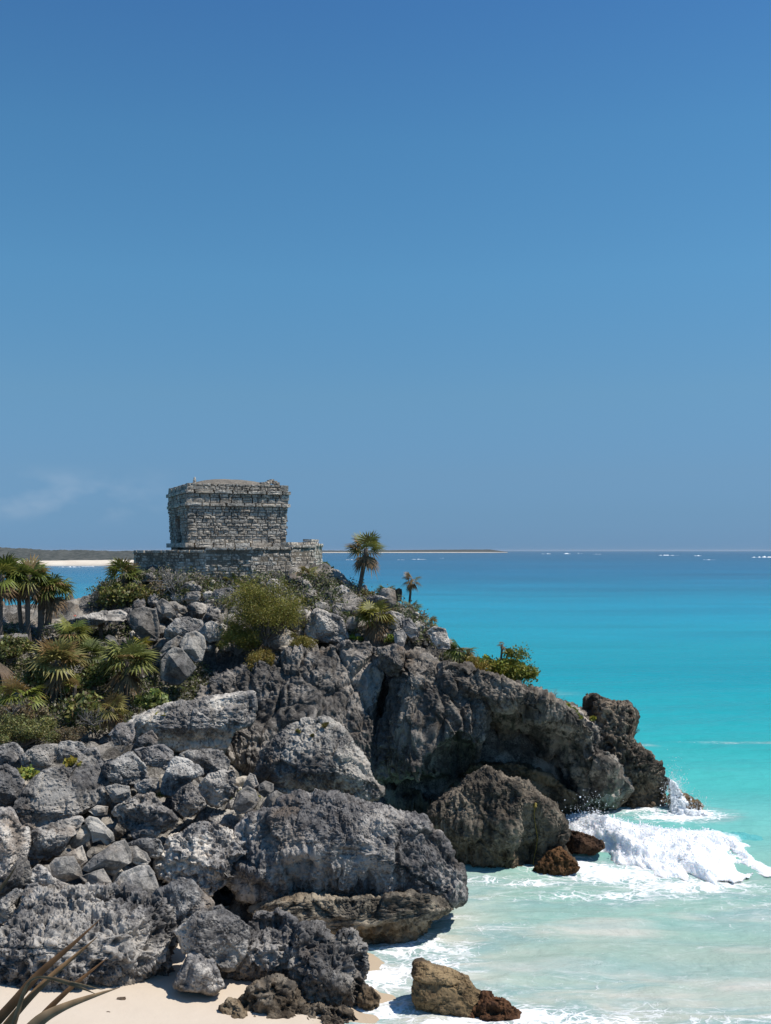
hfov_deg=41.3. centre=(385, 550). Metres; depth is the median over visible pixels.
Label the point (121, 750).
bare shrub
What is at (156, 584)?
bush
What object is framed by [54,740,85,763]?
boulder
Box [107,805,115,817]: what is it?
stone
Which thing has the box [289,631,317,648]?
bush
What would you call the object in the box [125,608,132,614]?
stone
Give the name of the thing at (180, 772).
boulder
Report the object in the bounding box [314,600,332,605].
boulder
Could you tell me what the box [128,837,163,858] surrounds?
stone
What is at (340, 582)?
bush
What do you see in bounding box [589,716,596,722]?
bush
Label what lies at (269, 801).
stone
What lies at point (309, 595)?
stone
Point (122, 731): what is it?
stone
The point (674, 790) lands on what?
sea spray
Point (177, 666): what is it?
boulder
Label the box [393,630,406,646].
stone
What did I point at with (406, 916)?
rock slab
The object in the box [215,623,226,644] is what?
stone
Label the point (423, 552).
spit sand
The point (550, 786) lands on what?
cliff
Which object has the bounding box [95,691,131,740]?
palm tree
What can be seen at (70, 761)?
plant
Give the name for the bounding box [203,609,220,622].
boulder
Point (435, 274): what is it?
sky
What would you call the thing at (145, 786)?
boulder
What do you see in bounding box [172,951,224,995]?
stone
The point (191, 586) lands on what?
stone
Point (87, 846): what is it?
stone
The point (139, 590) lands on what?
bush
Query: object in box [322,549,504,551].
spit woods
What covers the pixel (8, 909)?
stone
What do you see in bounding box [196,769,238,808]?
boulder
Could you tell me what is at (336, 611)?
stone
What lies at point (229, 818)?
boulder
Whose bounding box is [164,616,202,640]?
boulder
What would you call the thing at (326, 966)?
boulder
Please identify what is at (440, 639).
boulder
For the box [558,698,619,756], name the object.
cliff
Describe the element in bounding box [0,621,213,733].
undergrowth
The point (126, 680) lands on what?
palm tree
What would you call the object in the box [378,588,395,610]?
stone
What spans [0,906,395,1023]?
beach sand
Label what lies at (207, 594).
stone
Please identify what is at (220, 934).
boulder
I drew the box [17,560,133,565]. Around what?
beach sand
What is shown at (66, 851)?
stone
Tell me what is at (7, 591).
palm tree
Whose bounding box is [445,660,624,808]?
cliff
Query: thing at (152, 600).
stone
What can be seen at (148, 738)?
stone
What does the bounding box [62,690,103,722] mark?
bush
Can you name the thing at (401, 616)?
stone
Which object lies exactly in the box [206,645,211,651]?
stone
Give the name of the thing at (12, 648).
bush
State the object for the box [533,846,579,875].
boulder
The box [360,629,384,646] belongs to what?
stone
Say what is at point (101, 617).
boulder
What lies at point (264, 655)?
bush
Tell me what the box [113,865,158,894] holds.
boulder
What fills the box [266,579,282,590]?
stone
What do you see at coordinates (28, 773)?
plant
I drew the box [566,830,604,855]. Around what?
boulder
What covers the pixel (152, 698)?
bush
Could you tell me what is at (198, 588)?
stone
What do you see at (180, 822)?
stone
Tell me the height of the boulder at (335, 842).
3.762 m
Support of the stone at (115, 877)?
on the hill
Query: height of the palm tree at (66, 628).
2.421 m
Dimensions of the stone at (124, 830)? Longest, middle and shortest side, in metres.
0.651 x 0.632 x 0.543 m
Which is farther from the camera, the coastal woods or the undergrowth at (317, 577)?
the coastal woods
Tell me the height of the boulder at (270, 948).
2.105 m
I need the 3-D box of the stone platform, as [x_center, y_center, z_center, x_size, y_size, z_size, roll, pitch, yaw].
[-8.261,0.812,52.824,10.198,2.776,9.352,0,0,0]
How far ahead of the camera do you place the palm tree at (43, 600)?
45.64 m
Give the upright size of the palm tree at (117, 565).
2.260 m
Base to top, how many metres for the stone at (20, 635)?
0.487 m
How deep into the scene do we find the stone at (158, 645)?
43.73 m
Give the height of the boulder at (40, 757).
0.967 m
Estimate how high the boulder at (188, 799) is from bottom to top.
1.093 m
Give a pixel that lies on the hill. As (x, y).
(520, 748)
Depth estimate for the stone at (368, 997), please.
24.50 m
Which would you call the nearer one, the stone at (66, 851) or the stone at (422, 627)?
the stone at (66, 851)
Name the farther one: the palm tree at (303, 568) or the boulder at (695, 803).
the palm tree at (303, 568)
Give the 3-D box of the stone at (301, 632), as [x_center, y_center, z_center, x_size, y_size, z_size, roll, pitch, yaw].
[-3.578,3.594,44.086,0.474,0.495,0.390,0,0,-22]
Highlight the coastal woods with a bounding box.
[0,547,133,560]
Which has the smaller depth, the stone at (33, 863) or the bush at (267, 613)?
the stone at (33, 863)
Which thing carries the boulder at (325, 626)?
on the hill
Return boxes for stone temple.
[166,477,290,549]
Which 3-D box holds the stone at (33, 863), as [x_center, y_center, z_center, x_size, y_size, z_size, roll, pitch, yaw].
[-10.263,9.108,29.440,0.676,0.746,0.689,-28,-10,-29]
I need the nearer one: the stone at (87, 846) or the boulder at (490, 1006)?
the boulder at (490, 1006)
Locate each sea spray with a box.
[562,791,681,828]
[660,756,712,816]
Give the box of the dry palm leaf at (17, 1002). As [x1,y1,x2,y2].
[0,865,118,1023]
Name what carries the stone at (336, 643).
on the hill
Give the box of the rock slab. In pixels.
[247,888,453,944]
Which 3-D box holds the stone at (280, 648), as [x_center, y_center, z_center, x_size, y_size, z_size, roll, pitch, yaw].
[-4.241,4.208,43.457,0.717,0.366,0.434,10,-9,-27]
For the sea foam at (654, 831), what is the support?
on the breaking wave
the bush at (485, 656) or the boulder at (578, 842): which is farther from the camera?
the bush at (485, 656)
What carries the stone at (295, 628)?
on the hill
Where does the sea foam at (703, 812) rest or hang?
in the sea water
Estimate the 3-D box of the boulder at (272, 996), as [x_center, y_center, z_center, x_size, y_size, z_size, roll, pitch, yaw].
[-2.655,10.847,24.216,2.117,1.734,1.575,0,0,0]
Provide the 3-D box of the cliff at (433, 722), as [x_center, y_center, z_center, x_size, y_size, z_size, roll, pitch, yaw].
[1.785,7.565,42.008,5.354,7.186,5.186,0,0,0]
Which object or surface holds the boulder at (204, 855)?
on the hill
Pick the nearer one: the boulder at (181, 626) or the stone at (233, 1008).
the stone at (233, 1008)
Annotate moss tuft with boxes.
[321,722,328,727]
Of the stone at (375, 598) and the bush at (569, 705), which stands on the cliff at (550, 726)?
the bush at (569, 705)
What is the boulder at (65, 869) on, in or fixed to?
on the hill
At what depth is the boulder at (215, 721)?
36.61 m
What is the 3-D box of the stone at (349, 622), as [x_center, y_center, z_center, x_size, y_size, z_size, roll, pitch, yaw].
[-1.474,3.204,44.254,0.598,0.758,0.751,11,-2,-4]
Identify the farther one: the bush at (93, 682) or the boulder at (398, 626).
the boulder at (398, 626)
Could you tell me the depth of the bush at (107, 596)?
46.83 m
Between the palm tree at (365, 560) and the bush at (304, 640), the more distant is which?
the palm tree at (365, 560)
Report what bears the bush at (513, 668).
on the cliff at (550, 726)
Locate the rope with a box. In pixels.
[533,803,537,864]
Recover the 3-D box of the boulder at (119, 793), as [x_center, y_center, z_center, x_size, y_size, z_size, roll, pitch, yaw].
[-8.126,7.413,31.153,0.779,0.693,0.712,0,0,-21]
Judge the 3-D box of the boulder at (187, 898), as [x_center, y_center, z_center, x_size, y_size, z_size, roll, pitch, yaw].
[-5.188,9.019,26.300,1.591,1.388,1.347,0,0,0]
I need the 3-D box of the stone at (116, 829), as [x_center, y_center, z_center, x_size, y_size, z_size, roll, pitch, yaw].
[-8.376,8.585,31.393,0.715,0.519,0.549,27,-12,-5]
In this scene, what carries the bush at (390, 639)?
on the hill
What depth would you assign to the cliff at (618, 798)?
42.85 m
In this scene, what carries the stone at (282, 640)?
on the hill
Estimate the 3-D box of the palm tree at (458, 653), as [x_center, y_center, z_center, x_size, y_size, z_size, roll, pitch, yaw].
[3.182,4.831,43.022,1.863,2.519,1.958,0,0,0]
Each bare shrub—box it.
[0,701,25,714]
[76,705,110,725]
[107,737,130,751]
[149,566,192,600]
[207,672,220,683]
[262,567,282,578]
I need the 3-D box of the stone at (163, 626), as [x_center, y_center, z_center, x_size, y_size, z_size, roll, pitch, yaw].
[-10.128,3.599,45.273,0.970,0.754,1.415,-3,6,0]
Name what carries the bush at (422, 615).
on the hill
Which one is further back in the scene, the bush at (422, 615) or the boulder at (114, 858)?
the bush at (422, 615)
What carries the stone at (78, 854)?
on the boulder at (65, 869)
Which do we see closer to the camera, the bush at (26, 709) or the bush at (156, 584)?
the bush at (26, 709)
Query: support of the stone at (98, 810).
on the boulder at (48, 795)
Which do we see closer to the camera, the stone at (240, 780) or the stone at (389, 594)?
the stone at (240, 780)
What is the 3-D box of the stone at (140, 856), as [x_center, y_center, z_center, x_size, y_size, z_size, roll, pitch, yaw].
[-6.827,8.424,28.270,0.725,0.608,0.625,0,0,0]
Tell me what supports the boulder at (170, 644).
on the hill
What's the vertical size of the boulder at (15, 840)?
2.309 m
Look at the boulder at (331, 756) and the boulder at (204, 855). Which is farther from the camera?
the boulder at (331, 756)
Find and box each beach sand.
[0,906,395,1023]
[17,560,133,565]
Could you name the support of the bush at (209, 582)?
on the hill
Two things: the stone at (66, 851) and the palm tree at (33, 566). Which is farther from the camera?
the palm tree at (33, 566)
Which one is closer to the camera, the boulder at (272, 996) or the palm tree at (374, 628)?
the boulder at (272, 996)
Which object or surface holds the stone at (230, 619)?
on the hill
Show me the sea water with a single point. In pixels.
(673, 647)
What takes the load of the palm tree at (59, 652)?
on the hill
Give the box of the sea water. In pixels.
[3,551,770,1023]
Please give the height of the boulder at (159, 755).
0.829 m
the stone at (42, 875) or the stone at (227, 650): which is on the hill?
the stone at (227, 650)
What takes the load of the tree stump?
on the hill
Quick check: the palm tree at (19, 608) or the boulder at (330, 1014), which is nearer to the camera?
the boulder at (330, 1014)
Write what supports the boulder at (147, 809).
on the hill
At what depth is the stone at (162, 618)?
45.73 m
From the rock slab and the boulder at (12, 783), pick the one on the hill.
the boulder at (12, 783)
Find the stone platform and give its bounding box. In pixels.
[132,539,322,583]
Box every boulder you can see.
[0,742,23,769]
[0,763,24,806]
[0,806,31,876]
[0,855,31,898]
[0,882,177,990]
[13,747,111,829]
[19,744,58,770]
[28,815,83,860]
[43,609,126,629]
[46,856,82,882]
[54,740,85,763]
[69,824,90,847]
[82,839,131,875]
[83,816,114,845]
[102,751,148,787]
[105,784,131,803]
[111,792,178,836]
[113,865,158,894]
[126,607,159,641]
[128,690,257,753]
[131,822,160,839]
[134,744,173,769]
[134,777,159,793]
[151,877,214,926]
[153,821,248,896]
[155,598,177,621]
[159,635,181,656]
[159,756,203,797]
[160,646,195,684]
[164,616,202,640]
[170,592,183,603]
[172,782,205,817]
[174,904,250,971]
[179,630,206,662]
[179,748,229,777]
[184,806,245,830]
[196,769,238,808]
[198,621,223,642]
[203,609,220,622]
[204,588,239,605]
[220,907,298,981]
[226,788,468,908]
[238,973,310,1018]
[252,714,384,801]
[283,1001,357,1023]
[285,919,369,1006]
[304,608,349,643]
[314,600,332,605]
[334,585,350,595]
[387,615,401,629]
[402,618,418,638]
[411,957,480,1017]
[426,764,578,868]
[427,626,450,649]
[468,990,521,1021]
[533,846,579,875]
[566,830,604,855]
[667,783,704,809]
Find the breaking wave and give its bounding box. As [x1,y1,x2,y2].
[565,813,770,885]
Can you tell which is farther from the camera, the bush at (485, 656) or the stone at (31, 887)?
the bush at (485, 656)
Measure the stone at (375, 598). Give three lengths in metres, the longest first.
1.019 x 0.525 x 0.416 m
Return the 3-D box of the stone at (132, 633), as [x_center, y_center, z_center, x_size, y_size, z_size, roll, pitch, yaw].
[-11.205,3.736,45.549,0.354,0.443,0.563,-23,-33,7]
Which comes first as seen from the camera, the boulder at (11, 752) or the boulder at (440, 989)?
the boulder at (440, 989)
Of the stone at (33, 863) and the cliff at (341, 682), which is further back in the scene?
the cliff at (341, 682)
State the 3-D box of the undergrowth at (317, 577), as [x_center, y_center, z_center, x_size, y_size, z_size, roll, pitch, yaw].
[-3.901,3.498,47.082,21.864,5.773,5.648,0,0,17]
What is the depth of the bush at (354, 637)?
43.55 m
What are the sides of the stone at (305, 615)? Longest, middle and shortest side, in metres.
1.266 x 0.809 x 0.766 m
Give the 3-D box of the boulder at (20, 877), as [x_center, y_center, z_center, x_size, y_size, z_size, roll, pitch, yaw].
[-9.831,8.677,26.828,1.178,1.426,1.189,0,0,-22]
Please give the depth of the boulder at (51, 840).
28.36 m
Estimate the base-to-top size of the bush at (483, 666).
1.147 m
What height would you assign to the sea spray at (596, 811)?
2.026 m
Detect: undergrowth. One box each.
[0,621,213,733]
[82,564,541,686]
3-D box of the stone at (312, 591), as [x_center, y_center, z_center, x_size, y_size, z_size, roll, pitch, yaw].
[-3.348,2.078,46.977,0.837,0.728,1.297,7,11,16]
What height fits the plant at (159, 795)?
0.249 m
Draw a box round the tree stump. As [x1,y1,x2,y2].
[393,588,401,600]
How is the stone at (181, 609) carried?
on the hill
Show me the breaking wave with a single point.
(726, 870)
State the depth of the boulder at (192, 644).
41.56 m
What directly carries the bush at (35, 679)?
on the hill
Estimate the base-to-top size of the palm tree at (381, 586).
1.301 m
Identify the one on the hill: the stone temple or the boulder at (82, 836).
the boulder at (82, 836)
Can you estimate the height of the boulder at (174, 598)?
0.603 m
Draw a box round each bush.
[0,632,37,663]
[0,696,48,719]
[0,711,61,747]
[21,662,59,690]
[39,724,87,743]
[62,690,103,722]
[77,659,114,690]
[95,579,134,609]
[115,581,160,605]
[133,688,170,710]
[148,577,170,597]
[202,578,220,588]
[212,619,264,655]
[217,572,315,646]
[231,576,266,587]
[244,646,275,671]
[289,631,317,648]
[301,597,319,603]
[329,576,343,584]
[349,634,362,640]
[358,589,375,596]
[383,634,394,644]
[406,610,430,623]
[453,655,494,670]
[479,654,494,668]
[485,642,540,684]
[565,702,579,714]
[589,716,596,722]
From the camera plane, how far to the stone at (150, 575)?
48.08 m
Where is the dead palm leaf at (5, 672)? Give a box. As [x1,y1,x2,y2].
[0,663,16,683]
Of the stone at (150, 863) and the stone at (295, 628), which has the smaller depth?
the stone at (150, 863)
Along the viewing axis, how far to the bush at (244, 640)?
42.43 m
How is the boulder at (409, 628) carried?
on the hill
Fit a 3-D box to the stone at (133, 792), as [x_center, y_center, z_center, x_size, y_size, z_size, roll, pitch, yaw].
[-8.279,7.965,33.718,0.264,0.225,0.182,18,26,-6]
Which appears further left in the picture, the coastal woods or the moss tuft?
the coastal woods
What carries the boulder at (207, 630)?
on the hill
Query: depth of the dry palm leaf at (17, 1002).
3.61 m
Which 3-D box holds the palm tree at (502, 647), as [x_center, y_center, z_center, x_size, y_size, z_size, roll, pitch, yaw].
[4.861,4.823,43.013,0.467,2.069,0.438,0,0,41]
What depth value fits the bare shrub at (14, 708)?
36.38 m
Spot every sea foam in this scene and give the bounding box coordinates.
[566,810,748,871]
[669,780,688,814]
[685,809,713,815]
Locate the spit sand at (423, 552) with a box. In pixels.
[323,552,507,552]
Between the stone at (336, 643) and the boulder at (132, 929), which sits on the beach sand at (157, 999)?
the boulder at (132, 929)
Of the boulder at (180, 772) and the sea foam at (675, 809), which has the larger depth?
the sea foam at (675, 809)
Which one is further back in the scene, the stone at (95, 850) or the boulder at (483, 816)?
the boulder at (483, 816)
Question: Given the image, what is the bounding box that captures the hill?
[0,563,598,926]
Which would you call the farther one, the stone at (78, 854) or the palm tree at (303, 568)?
the palm tree at (303, 568)
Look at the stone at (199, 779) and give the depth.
35.67 m
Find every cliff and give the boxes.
[194,639,390,804]
[373,647,491,813]
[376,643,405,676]
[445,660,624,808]
[447,761,586,816]
[557,706,633,811]
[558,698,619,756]
[582,693,669,808]
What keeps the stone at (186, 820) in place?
on the hill
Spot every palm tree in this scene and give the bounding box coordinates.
[0,552,28,635]
[0,675,48,718]
[4,574,34,631]
[8,553,54,647]
[23,570,67,639]
[23,633,90,702]
[30,572,77,636]
[51,614,92,647]
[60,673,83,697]
[72,635,110,670]
[92,635,159,713]
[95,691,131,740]
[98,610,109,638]
[103,556,141,586]
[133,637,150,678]
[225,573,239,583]
[295,566,321,578]
[343,531,387,593]
[351,599,398,647]
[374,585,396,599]
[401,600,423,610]
[402,571,421,603]
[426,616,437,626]
[441,638,479,663]
[499,642,505,660]
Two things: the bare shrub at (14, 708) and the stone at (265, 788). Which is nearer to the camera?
the stone at (265, 788)
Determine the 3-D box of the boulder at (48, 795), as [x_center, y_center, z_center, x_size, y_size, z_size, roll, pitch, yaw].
[-10.075,7.417,31.771,3.121,2.451,2.412,0,0,-25]
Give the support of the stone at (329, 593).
on the boulder at (326, 601)
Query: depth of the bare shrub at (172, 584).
46.84 m
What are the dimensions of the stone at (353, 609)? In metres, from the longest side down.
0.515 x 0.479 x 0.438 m
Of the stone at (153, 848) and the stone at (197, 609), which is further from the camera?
the stone at (197, 609)
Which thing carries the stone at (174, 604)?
on the hill
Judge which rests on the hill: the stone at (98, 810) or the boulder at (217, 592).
the boulder at (217, 592)
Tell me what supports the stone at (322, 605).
on the hill
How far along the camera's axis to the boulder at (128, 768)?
31.81 m
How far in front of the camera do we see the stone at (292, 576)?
47.74 m
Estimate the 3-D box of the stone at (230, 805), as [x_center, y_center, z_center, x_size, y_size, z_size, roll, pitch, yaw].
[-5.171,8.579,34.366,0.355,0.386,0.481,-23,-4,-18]
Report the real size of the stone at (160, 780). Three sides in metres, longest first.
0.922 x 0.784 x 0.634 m
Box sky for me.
[0,0,770,550]
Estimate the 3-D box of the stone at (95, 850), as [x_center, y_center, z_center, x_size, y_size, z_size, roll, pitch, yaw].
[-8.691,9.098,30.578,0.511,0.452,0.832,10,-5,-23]
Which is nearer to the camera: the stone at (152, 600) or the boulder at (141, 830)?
the boulder at (141, 830)
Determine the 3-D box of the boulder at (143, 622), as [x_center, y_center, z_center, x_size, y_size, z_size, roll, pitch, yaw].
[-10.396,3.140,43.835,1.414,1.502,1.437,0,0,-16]
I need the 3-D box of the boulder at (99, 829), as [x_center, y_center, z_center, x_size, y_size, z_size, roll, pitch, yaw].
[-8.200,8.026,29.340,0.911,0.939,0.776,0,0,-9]
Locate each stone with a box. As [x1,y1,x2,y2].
[0,633,27,643]
[0,888,22,923]
[16,882,39,911]
[28,859,38,868]
[31,864,68,890]
[47,848,71,861]
[62,845,87,866]
[80,868,111,884]
[83,838,91,851]
[86,847,102,858]
[88,805,107,815]
[105,635,117,645]
[106,823,122,839]
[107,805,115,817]
[108,721,134,745]
[112,869,122,882]
[114,821,127,836]
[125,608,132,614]
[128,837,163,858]
[128,857,153,866]
[129,630,135,638]
[130,846,150,864]
[131,598,146,608]
[131,730,157,750]
[131,789,136,795]
[145,572,155,582]
[147,594,158,606]
[152,638,167,653]
[154,608,167,622]
[154,774,163,793]
[159,623,166,638]
[169,601,179,610]
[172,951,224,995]
[175,818,185,829]
[177,605,187,614]
[183,581,196,589]
[183,816,194,824]
[184,591,200,602]
[186,602,206,616]
[190,585,201,591]
[195,777,202,782]
[203,590,211,599]
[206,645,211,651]
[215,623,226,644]
[218,997,255,1018]
[221,885,231,892]
[225,613,236,624]
[225,644,234,652]
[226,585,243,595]
[226,800,233,809]
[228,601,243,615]
[232,786,258,814]
[234,776,247,786]
[242,773,258,788]
[258,781,273,797]
[260,790,282,807]
[265,627,293,651]
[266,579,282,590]
[278,646,287,651]
[285,573,305,589]
[289,609,310,628]
[292,622,303,631]
[297,629,304,636]
[304,593,314,599]
[308,588,317,597]
[315,602,329,611]
[324,591,331,599]
[327,634,345,645]
[332,609,342,615]
[340,606,353,613]
[345,617,358,631]
[351,607,358,616]
[357,984,380,1010]
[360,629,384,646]
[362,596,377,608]
[368,595,387,604]
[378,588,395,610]
[383,610,406,623]
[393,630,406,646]
[414,621,425,630]
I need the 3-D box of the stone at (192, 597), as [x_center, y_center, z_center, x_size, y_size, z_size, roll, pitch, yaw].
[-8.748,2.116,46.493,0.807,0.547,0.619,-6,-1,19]
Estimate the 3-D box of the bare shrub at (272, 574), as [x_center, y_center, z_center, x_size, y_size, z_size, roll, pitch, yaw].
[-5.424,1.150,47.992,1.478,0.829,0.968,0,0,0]
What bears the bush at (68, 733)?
on the hill
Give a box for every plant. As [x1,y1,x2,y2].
[19,764,39,780]
[63,755,82,766]
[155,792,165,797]
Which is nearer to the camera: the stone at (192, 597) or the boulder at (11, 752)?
the boulder at (11, 752)
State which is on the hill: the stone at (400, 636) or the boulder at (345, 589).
the boulder at (345, 589)
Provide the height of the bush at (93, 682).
1.281 m
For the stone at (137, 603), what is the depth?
46.35 m
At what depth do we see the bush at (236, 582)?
47.59 m
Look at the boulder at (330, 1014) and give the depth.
23.89 m
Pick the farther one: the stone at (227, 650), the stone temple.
the stone temple
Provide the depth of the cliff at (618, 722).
43.63 m
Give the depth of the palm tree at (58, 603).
45.75 m
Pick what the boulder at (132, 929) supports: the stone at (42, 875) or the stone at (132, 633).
the stone at (42, 875)
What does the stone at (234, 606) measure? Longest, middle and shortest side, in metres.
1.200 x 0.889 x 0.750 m
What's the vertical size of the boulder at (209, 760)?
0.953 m
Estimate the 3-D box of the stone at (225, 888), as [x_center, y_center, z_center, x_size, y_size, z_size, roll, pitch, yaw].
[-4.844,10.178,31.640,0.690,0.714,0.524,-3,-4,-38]
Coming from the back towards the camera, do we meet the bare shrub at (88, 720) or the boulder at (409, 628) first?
the boulder at (409, 628)
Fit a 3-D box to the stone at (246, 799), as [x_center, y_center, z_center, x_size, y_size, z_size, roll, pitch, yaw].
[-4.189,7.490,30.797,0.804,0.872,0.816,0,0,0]
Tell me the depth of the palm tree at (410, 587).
47.95 m
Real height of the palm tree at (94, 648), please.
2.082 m
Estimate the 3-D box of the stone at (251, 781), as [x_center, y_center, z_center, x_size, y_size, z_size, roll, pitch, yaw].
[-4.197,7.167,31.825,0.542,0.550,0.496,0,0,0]
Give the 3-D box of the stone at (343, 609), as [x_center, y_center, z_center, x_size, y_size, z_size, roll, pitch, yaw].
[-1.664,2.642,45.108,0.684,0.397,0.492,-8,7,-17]
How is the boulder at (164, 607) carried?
on the hill
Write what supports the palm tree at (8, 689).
on the hill

